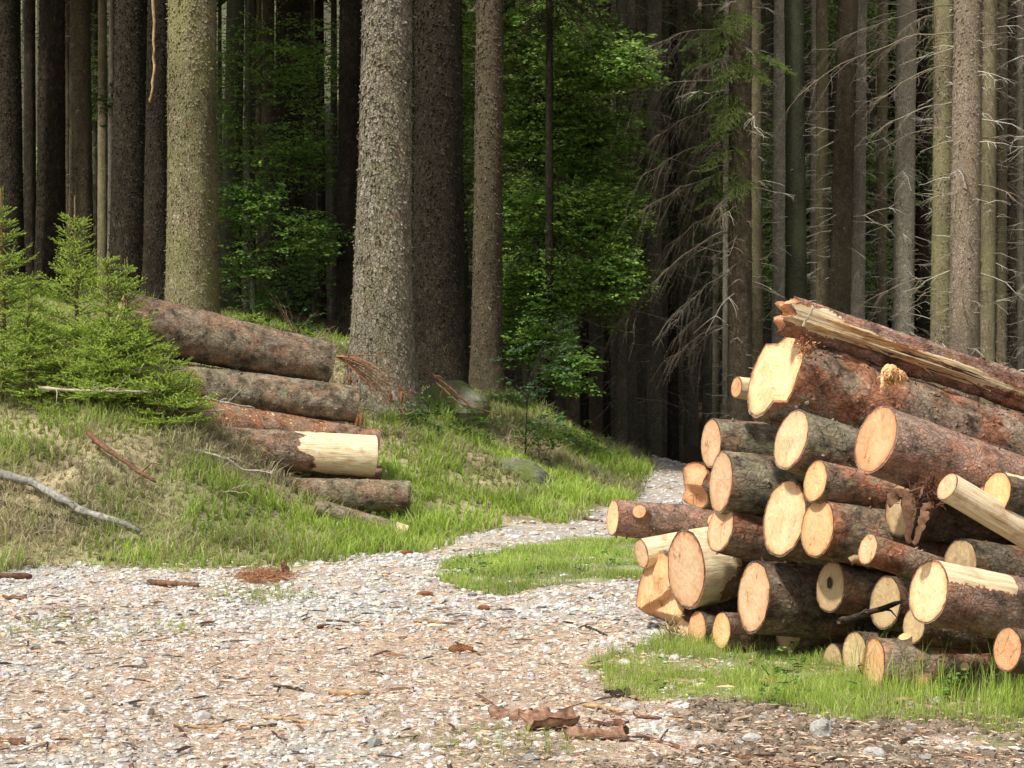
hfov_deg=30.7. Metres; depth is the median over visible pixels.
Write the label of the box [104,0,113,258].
spruce tree
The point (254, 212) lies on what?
beech tree
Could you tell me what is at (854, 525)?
spruce log
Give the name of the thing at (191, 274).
spruce tree
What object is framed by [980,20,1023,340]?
spruce tree
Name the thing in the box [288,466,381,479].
spruce log
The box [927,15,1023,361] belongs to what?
spruce tree
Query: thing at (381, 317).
spruce tree
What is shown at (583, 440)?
herb
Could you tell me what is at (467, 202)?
beech shrub
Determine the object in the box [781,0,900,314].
spruce tree
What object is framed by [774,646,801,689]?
weed
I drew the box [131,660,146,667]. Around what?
stone
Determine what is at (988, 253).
spruce tree
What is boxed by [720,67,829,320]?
spruce tree
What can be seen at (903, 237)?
spruce tree
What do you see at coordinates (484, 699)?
stick
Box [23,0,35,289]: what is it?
spruce tree
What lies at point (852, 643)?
spruce log
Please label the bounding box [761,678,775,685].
spruce cone
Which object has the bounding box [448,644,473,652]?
spruce cone
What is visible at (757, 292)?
spruce tree
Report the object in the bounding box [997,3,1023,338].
spruce tree
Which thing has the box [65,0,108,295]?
spruce tree
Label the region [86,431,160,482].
fallen branch
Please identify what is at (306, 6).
spruce tree
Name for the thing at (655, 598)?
spruce log
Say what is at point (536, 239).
spruce tree
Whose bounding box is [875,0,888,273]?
spruce tree
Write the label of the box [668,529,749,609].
spruce log
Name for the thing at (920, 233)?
spruce tree
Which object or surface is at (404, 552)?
spruce cone
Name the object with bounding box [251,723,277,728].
stick
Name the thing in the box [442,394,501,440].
herb
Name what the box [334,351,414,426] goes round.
dead spruce branch
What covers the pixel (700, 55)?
spruce tree
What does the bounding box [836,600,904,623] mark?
fallen branch
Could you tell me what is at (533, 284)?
beech tree
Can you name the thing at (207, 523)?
weed
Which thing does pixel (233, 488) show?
dead twigs
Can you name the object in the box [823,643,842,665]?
spruce log
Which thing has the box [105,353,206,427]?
young spruce
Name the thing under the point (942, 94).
spruce tree
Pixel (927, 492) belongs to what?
bark shreds
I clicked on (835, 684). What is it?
grass
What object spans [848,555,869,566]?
wood splinter
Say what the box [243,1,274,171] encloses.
spruce tree
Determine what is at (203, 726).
stick
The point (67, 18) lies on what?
spruce tree
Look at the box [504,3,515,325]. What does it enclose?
spruce tree
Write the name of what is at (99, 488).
weed
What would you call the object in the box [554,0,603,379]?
spruce tree
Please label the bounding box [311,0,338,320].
spruce tree
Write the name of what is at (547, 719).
bark piece
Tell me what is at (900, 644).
spruce log
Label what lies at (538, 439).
herb
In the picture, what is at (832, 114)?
spruce tree
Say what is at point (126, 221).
spruce tree
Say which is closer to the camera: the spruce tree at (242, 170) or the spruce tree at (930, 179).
the spruce tree at (930, 179)
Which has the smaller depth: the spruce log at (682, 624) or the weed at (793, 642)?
the weed at (793, 642)
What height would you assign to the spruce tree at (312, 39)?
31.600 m
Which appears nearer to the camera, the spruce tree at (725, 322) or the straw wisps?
the straw wisps
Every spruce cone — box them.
[399,550,412,554]
[416,591,432,595]
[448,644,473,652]
[477,605,489,609]
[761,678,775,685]
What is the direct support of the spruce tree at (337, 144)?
on the forest floor
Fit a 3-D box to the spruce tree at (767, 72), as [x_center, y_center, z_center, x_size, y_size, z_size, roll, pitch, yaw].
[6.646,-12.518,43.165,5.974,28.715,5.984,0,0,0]
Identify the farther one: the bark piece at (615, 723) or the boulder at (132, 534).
the boulder at (132, 534)
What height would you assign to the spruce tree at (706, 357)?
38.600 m
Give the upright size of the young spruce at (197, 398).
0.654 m
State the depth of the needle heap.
14.63 m
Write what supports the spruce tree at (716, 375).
on the forest floor
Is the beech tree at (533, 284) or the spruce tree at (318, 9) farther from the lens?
the spruce tree at (318, 9)
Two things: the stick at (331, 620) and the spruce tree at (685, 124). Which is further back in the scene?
the spruce tree at (685, 124)
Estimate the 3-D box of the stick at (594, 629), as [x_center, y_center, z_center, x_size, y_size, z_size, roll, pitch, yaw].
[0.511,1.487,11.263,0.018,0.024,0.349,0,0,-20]
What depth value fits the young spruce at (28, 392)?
18.54 m
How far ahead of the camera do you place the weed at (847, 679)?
8.61 m
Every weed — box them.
[39,443,50,457]
[95,483,107,498]
[203,516,215,538]
[256,473,267,496]
[445,550,464,574]
[461,552,479,574]
[477,551,489,573]
[523,555,543,577]
[572,559,590,573]
[601,549,619,577]
[650,657,668,693]
[754,663,780,705]
[773,656,808,696]
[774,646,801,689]
[782,641,808,658]
[846,663,868,703]
[938,668,967,702]
[942,663,969,693]
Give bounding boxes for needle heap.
[225,565,300,585]
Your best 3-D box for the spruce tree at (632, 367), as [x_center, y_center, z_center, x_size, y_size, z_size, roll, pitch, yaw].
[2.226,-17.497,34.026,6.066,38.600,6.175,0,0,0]
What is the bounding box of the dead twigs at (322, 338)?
[300,328,336,350]
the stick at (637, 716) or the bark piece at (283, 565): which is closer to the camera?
the stick at (637, 716)
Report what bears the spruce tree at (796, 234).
on the forest floor
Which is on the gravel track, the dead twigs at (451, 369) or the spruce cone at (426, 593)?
the spruce cone at (426, 593)
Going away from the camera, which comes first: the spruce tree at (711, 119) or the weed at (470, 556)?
the weed at (470, 556)
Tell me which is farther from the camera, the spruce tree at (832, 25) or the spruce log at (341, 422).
the spruce tree at (832, 25)
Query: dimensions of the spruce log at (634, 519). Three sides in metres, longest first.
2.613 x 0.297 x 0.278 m
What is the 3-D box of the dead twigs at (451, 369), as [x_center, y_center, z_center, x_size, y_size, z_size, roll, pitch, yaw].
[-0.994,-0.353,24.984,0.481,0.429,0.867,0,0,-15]
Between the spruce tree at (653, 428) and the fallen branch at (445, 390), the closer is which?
the fallen branch at (445, 390)
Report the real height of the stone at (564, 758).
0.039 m
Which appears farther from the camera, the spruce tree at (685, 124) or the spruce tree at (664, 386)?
the spruce tree at (685, 124)
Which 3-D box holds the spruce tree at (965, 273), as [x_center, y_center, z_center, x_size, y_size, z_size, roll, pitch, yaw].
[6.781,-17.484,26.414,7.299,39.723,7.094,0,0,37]
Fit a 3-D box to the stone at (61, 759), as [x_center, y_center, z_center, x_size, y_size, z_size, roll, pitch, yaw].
[-1.776,1.478,7.320,0.092,0.049,0.080,0,0,0]
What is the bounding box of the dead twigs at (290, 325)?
[265,287,317,332]
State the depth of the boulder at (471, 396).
24.62 m
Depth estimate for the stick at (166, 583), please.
13.98 m
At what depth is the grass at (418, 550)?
16.29 m
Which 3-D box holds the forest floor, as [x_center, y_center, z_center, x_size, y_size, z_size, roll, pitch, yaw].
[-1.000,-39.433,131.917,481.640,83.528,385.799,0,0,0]
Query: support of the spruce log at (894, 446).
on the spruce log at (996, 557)
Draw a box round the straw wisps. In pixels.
[655,610,686,642]
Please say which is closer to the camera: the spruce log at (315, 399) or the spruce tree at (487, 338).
the spruce log at (315, 399)
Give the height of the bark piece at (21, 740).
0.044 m
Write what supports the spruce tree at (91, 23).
on the forest floor
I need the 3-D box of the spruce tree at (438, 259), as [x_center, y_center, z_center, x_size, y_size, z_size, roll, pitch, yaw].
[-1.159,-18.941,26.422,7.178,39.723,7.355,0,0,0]
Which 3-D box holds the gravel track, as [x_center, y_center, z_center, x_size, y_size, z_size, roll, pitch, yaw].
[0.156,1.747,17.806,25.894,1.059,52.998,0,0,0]
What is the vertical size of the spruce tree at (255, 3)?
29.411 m
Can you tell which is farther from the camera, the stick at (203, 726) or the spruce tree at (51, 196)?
the spruce tree at (51, 196)
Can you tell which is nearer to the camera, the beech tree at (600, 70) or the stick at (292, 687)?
the stick at (292, 687)
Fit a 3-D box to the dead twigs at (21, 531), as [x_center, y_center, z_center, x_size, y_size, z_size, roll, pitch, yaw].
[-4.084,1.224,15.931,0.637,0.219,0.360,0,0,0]
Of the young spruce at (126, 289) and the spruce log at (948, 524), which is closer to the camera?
the spruce log at (948, 524)
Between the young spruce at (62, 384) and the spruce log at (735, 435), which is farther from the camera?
the young spruce at (62, 384)
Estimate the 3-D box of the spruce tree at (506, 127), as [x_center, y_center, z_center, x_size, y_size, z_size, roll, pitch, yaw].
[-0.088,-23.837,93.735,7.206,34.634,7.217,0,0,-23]
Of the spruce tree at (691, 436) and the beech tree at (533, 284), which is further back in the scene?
the spruce tree at (691, 436)
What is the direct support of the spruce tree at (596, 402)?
on the forest floor
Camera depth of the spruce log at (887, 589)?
9.44 m
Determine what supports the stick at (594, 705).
on the gravel track
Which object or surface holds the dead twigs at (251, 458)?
on the forest floor
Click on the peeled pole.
(974, 502)
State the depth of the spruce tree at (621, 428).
33.40 m
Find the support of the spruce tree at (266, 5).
on the forest floor
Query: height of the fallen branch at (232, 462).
0.634 m
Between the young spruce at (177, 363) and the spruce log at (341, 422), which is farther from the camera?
the spruce log at (341, 422)
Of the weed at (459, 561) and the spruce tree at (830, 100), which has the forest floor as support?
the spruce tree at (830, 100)
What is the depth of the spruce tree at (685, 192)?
49.94 m
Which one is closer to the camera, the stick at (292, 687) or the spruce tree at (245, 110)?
the stick at (292, 687)
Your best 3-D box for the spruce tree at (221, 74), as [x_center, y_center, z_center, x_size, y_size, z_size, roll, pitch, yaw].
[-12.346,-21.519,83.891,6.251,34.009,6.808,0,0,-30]
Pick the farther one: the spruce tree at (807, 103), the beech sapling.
the spruce tree at (807, 103)
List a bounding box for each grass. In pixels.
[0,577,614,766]
[59,464,460,572]
[428,534,643,595]
[580,625,1023,745]
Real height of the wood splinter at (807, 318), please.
0.116 m
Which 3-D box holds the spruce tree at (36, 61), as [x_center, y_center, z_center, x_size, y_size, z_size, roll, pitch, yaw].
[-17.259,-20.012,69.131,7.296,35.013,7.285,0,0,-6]
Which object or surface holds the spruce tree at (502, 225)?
on the forest floor
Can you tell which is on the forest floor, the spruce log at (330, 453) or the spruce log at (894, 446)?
the spruce log at (330, 453)
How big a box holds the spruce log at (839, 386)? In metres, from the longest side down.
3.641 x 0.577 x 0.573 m
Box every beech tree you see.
[36,11,113,129]
[216,0,354,314]
[241,0,338,317]
[461,0,671,398]
[464,157,660,422]
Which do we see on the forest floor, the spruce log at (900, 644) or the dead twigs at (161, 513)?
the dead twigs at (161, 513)
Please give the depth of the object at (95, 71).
47.81 m
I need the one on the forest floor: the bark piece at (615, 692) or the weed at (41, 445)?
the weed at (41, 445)
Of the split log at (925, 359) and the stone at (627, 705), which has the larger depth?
the split log at (925, 359)
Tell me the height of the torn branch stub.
0.147 m
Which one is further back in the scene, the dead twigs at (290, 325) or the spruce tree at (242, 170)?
the spruce tree at (242, 170)
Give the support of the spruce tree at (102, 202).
on the forest floor
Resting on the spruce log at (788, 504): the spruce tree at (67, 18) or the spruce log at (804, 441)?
the spruce log at (804, 441)
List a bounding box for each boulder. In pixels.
[106,530,147,541]
[423,380,490,424]
[492,458,552,488]
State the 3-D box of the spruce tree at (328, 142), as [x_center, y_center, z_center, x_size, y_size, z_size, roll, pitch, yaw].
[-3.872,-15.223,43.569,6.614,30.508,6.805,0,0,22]
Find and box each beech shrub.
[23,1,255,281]
[411,40,512,292]
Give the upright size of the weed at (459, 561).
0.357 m
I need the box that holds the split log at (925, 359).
[773,296,1023,412]
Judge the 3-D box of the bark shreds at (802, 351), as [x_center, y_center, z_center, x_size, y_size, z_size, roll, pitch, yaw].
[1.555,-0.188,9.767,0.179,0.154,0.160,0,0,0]
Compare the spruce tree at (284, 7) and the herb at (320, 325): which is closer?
the herb at (320, 325)
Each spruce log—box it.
[116,292,335,381]
[131,358,358,422]
[166,395,380,450]
[199,425,377,476]
[280,477,410,511]
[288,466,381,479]
[314,498,408,533]
[325,420,344,423]
[606,499,713,538]
[634,527,707,567]
[636,550,737,629]
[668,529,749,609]
[677,617,688,634]
[682,462,713,510]
[688,610,736,642]
[701,418,778,467]
[707,505,811,564]
[709,449,804,515]
[712,610,777,650]
[731,376,749,399]
[737,557,902,641]
[747,337,1023,455]
[763,479,833,566]
[773,409,858,476]
[776,635,843,655]
[801,500,949,568]
[803,460,895,508]
[816,561,895,616]
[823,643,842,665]
[842,631,900,674]
[854,406,1023,500]
[858,534,944,580]
[861,633,1023,691]
[869,575,911,631]
[885,485,1016,545]
[903,609,994,651]
[909,559,1023,638]
[944,538,1023,576]
[983,471,1023,516]
[993,627,1023,673]
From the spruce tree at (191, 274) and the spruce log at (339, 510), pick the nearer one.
the spruce log at (339, 510)
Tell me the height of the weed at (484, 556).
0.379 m
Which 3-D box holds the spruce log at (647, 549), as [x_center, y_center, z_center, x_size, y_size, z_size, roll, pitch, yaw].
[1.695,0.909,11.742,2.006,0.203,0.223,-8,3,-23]
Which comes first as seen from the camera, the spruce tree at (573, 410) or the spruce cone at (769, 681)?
the spruce cone at (769, 681)
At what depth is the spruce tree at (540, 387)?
35.88 m
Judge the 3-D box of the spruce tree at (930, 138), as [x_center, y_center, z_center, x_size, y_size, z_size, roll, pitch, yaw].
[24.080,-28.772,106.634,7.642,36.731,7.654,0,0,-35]
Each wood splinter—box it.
[802,305,815,326]
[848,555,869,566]
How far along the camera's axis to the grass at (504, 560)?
15.21 m
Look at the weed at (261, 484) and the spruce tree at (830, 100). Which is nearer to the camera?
the weed at (261, 484)
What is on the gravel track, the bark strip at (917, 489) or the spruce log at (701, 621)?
the spruce log at (701, 621)
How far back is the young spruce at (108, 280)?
18.50 m
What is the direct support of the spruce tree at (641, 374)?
on the forest floor
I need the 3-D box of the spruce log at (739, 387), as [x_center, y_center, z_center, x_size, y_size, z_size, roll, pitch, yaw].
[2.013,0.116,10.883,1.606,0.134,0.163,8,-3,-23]
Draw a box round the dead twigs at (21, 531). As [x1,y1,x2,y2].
[6,517,69,535]
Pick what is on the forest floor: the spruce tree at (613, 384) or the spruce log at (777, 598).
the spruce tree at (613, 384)
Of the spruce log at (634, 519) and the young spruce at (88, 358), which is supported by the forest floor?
the young spruce at (88, 358)
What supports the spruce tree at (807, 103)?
on the forest floor
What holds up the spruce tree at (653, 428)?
on the forest floor
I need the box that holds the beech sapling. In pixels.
[487,316,582,456]
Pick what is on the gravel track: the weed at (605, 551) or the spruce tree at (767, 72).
the weed at (605, 551)
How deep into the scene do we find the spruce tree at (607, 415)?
37.93 m
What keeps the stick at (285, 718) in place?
on the gravel track
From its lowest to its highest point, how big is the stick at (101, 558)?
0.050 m
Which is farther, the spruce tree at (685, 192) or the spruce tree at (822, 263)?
the spruce tree at (685, 192)
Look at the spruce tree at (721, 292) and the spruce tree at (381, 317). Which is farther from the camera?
the spruce tree at (721, 292)
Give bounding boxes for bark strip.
[887,488,913,542]
[893,486,923,504]
[912,502,931,544]
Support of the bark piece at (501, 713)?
on the gravel track
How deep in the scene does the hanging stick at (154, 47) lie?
25.98 m
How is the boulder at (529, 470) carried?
on the forest floor
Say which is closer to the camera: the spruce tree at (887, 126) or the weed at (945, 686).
the weed at (945, 686)
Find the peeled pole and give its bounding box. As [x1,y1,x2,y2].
[937,473,1023,548]
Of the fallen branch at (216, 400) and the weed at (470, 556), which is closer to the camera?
the weed at (470, 556)
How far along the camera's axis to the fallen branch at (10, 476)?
16.41 m
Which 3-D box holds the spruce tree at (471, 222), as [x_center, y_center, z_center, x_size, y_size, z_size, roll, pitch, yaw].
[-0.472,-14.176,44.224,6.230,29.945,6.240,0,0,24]
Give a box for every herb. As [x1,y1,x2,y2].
[219,292,276,324]
[272,302,326,335]
[388,392,445,435]
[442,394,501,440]
[510,423,566,463]
[563,420,619,458]
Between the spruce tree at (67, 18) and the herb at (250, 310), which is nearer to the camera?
the herb at (250, 310)
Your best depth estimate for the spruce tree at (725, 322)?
33.96 m
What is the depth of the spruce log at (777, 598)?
10.09 m
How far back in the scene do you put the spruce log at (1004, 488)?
8.23 m
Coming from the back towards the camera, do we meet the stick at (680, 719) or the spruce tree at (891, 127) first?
the spruce tree at (891, 127)
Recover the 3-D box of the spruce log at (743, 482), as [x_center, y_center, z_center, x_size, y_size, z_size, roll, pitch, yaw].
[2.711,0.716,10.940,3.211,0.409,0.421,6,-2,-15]
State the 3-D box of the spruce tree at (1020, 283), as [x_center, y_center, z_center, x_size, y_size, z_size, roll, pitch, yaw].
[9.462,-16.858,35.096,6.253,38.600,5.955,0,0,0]
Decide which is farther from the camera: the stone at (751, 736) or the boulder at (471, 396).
the boulder at (471, 396)
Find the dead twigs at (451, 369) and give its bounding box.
[419,344,458,373]
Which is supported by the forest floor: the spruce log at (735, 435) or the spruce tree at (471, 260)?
the spruce tree at (471, 260)
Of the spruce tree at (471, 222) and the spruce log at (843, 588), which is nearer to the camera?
the spruce log at (843, 588)
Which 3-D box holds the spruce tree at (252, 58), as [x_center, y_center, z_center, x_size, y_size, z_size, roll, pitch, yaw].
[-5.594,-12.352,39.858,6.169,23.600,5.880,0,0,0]
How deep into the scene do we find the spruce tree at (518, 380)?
42.90 m
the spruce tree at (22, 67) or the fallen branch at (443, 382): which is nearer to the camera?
the fallen branch at (443, 382)
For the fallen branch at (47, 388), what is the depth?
18.19 m
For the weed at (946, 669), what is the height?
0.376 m
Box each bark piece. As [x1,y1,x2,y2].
[0,737,25,745]
[2,594,26,599]
[280,560,289,572]
[488,706,532,720]
[518,705,579,729]
[524,704,550,712]
[563,724,628,739]
[588,717,628,725]
[604,687,629,697]
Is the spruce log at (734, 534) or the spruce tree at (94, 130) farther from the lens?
the spruce tree at (94, 130)
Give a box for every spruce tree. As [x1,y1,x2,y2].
[0,0,28,293]
[20,0,39,177]
[21,0,35,179]
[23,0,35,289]
[28,0,76,298]
[65,0,69,242]
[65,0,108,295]
[90,0,108,78]
[91,0,147,285]
[92,0,107,296]
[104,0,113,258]
[104,0,147,305]
[140,0,167,300]
[163,0,220,313]
[216,3,226,170]
[217,0,244,237]
[217,0,330,307]
[217,0,333,306]
[217,7,244,257]
[217,8,243,234]
[218,1,274,305]
[219,0,244,313]
[242,0,266,305]
[242,0,275,299]
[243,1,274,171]
[245,6,337,292]
[267,0,313,315]
[273,0,337,316]
[307,0,330,318]
[309,20,338,300]
[310,0,339,308]
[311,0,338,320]
[311,4,339,315]
[331,0,361,340]
[341,0,427,419]
[411,0,413,238]
[411,10,414,270]
[412,0,468,390]
[462,0,515,370]
[465,10,515,338]
[465,53,514,348]
[467,0,566,396]
[468,0,517,393]
[468,35,515,344]
[503,0,626,415]
[503,2,600,409]
[503,3,509,237]
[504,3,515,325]
[505,3,565,379]
[507,5,595,407]
[510,0,635,424]
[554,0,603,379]
[555,0,612,429]
[555,0,615,441]
[561,0,668,445]
[564,0,615,417]
[565,0,636,406]
[586,0,717,457]
[586,0,772,461]
[587,0,701,451]
[589,0,685,366]
[594,0,701,452]
[596,0,796,420]
[646,22,722,283]
[661,0,714,441]
[661,1,718,462]
[662,0,722,461]
[663,0,722,446]
[682,0,685,288]
[682,0,785,308]
[683,0,722,385]
[684,0,722,417]
[685,0,728,418]
[698,1,723,324]
[698,2,712,268]
[711,0,809,346]
[712,0,815,343]
[720,0,791,421]
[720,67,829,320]
[762,0,863,316]
[762,1,828,296]
[771,0,1023,405]
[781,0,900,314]
[784,0,820,300]
[785,0,835,302]
[785,0,876,272]
[785,11,876,199]
[804,0,835,300]
[828,0,887,322]
[828,0,891,318]
[828,0,931,325]
[828,2,866,282]
[829,1,834,242]
[850,0,933,339]
[851,0,994,388]
[865,0,921,337]
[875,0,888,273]
[875,0,896,327]
[887,0,933,339]
[887,96,930,323]
[893,0,932,337]
[927,0,932,187]
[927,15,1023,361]
[979,0,1023,404]
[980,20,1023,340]
[984,0,1023,412]
[995,0,1023,410]
[995,0,1023,412]
[996,0,1023,414]
[996,17,1023,409]
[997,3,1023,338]
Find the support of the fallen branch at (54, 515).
on the forest floor
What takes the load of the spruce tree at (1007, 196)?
on the forest floor
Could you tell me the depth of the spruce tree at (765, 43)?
44.64 m
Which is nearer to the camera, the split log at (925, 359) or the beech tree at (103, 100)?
the split log at (925, 359)
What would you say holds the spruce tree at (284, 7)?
on the forest floor
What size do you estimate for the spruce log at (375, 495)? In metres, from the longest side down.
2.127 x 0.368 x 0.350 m
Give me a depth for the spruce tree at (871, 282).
40.71 m
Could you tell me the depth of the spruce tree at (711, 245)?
48.05 m
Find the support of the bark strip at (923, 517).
hanging from the spruce log at (894, 446)
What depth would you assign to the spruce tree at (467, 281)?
49.34 m
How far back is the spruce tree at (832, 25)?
43.77 m
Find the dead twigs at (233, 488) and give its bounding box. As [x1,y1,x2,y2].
[203,478,260,495]
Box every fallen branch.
[0,470,140,532]
[0,500,96,527]
[38,376,151,403]
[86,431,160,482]
[151,387,263,426]
[152,394,231,425]
[172,432,282,481]
[422,367,475,424]
[434,381,499,415]
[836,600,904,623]
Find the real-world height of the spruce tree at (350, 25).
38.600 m
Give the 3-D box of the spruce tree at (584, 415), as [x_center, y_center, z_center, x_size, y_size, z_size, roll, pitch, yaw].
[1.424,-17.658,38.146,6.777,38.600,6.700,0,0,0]
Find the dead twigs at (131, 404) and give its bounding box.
[94,394,155,414]
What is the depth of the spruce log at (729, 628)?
10.47 m
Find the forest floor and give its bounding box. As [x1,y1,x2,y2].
[0,0,1023,566]
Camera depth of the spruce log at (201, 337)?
19.64 m
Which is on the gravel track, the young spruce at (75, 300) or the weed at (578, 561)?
the weed at (578, 561)
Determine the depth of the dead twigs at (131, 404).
18.65 m
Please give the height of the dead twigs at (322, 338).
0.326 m
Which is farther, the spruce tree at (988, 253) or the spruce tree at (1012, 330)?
the spruce tree at (1012, 330)
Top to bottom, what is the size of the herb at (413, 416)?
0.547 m
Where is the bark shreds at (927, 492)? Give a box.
[896,464,946,523]
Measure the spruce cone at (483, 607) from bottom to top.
0.047 m
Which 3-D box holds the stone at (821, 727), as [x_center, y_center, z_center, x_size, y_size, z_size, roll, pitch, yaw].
[1.283,1.437,7.757,0.093,0.103,0.085,0,0,0]
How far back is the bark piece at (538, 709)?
8.40 m
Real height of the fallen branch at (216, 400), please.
0.429 m
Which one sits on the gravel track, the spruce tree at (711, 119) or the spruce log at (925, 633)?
the spruce log at (925, 633)
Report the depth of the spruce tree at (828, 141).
63.66 m
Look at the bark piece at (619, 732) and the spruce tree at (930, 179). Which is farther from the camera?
the spruce tree at (930, 179)
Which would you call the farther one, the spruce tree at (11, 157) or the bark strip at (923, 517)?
the spruce tree at (11, 157)
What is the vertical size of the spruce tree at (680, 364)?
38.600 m
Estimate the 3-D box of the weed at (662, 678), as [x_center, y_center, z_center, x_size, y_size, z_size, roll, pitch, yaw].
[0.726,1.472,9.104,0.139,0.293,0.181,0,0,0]
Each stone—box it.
[47,754,70,763]
[81,691,94,698]
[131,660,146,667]
[170,684,182,688]
[555,755,571,762]
[619,701,638,710]
[685,758,700,766]
[742,733,760,741]
[810,718,831,738]
[861,746,885,756]
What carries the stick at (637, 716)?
on the gravel track
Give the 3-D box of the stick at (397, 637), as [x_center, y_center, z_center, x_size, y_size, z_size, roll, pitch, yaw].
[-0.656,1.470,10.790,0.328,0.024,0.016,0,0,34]
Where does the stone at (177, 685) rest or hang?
on the gravel track
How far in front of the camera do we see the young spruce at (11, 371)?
18.74 m
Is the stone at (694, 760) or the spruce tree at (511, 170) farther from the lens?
the spruce tree at (511, 170)
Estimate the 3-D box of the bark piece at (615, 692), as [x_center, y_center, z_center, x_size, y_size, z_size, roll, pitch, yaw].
[0.515,1.499,9.062,0.121,0.053,0.062,0,0,-22]
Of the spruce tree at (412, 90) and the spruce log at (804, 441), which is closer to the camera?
the spruce log at (804, 441)
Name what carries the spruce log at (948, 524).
on the spruce log at (854, 525)
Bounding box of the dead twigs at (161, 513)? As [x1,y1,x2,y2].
[121,497,179,521]
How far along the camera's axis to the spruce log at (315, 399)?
19.63 m
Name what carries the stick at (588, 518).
on the gravel track
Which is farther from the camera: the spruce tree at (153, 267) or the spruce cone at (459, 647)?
the spruce tree at (153, 267)
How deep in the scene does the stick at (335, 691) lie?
8.98 m
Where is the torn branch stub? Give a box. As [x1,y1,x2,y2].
[877,364,907,391]
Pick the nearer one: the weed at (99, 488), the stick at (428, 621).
the stick at (428, 621)
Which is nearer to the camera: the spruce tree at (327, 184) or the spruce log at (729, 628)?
the spruce log at (729, 628)
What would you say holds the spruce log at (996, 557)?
on the spruce log
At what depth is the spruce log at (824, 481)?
9.55 m
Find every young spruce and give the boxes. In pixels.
[0,186,70,395]
[0,196,162,400]
[0,289,71,404]
[16,338,107,413]
[31,255,158,408]
[57,312,143,401]
[64,259,190,406]
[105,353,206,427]
[130,341,205,418]
[143,367,221,427]
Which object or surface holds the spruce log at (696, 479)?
on the spruce log at (692, 556)
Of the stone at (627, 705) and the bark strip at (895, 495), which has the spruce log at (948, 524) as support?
the bark strip at (895, 495)
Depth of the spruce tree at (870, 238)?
48.68 m
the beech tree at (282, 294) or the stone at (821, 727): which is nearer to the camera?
the stone at (821, 727)
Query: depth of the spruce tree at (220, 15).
94.40 m
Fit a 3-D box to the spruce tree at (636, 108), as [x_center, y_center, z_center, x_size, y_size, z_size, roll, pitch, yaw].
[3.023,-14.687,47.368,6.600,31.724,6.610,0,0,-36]
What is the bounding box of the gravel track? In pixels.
[0,456,1023,767]
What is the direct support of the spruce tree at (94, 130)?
on the forest floor
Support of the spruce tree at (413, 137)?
on the forest floor
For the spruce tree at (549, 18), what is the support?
on the forest floor
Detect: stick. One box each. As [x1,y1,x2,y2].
[0,572,31,578]
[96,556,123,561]
[146,579,198,586]
[149,0,155,102]
[173,724,250,729]
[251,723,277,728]
[256,714,367,729]
[268,684,304,690]
[326,619,360,623]
[328,688,368,695]
[375,636,420,640]
[413,619,453,622]
[475,693,507,710]
[580,703,624,711]
[582,517,602,522]
[585,626,607,635]
[602,711,661,718]
[636,733,811,767]
[665,718,709,724]
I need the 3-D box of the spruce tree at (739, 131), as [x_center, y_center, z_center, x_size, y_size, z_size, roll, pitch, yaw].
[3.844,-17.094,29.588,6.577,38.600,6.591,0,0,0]
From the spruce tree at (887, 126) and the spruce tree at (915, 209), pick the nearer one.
the spruce tree at (915, 209)
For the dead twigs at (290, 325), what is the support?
on the forest floor
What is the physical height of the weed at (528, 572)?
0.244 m
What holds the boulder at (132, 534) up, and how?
on the forest floor
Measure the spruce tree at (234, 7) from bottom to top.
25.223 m
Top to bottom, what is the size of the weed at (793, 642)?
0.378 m
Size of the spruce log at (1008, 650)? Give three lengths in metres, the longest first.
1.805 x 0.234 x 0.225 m
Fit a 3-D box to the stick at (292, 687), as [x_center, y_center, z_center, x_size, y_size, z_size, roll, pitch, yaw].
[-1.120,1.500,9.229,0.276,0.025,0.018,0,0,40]
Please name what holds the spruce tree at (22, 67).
on the forest floor
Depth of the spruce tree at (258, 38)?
45.94 m
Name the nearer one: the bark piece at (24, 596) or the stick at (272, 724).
the stick at (272, 724)
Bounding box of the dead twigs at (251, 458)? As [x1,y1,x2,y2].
[244,449,266,465]
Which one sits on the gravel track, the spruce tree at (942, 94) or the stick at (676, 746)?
the stick at (676, 746)
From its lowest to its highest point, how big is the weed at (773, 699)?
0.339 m
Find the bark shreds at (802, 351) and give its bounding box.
[793,334,825,362]
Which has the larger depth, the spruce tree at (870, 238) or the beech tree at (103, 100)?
the spruce tree at (870, 238)
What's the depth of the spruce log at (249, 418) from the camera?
19.48 m

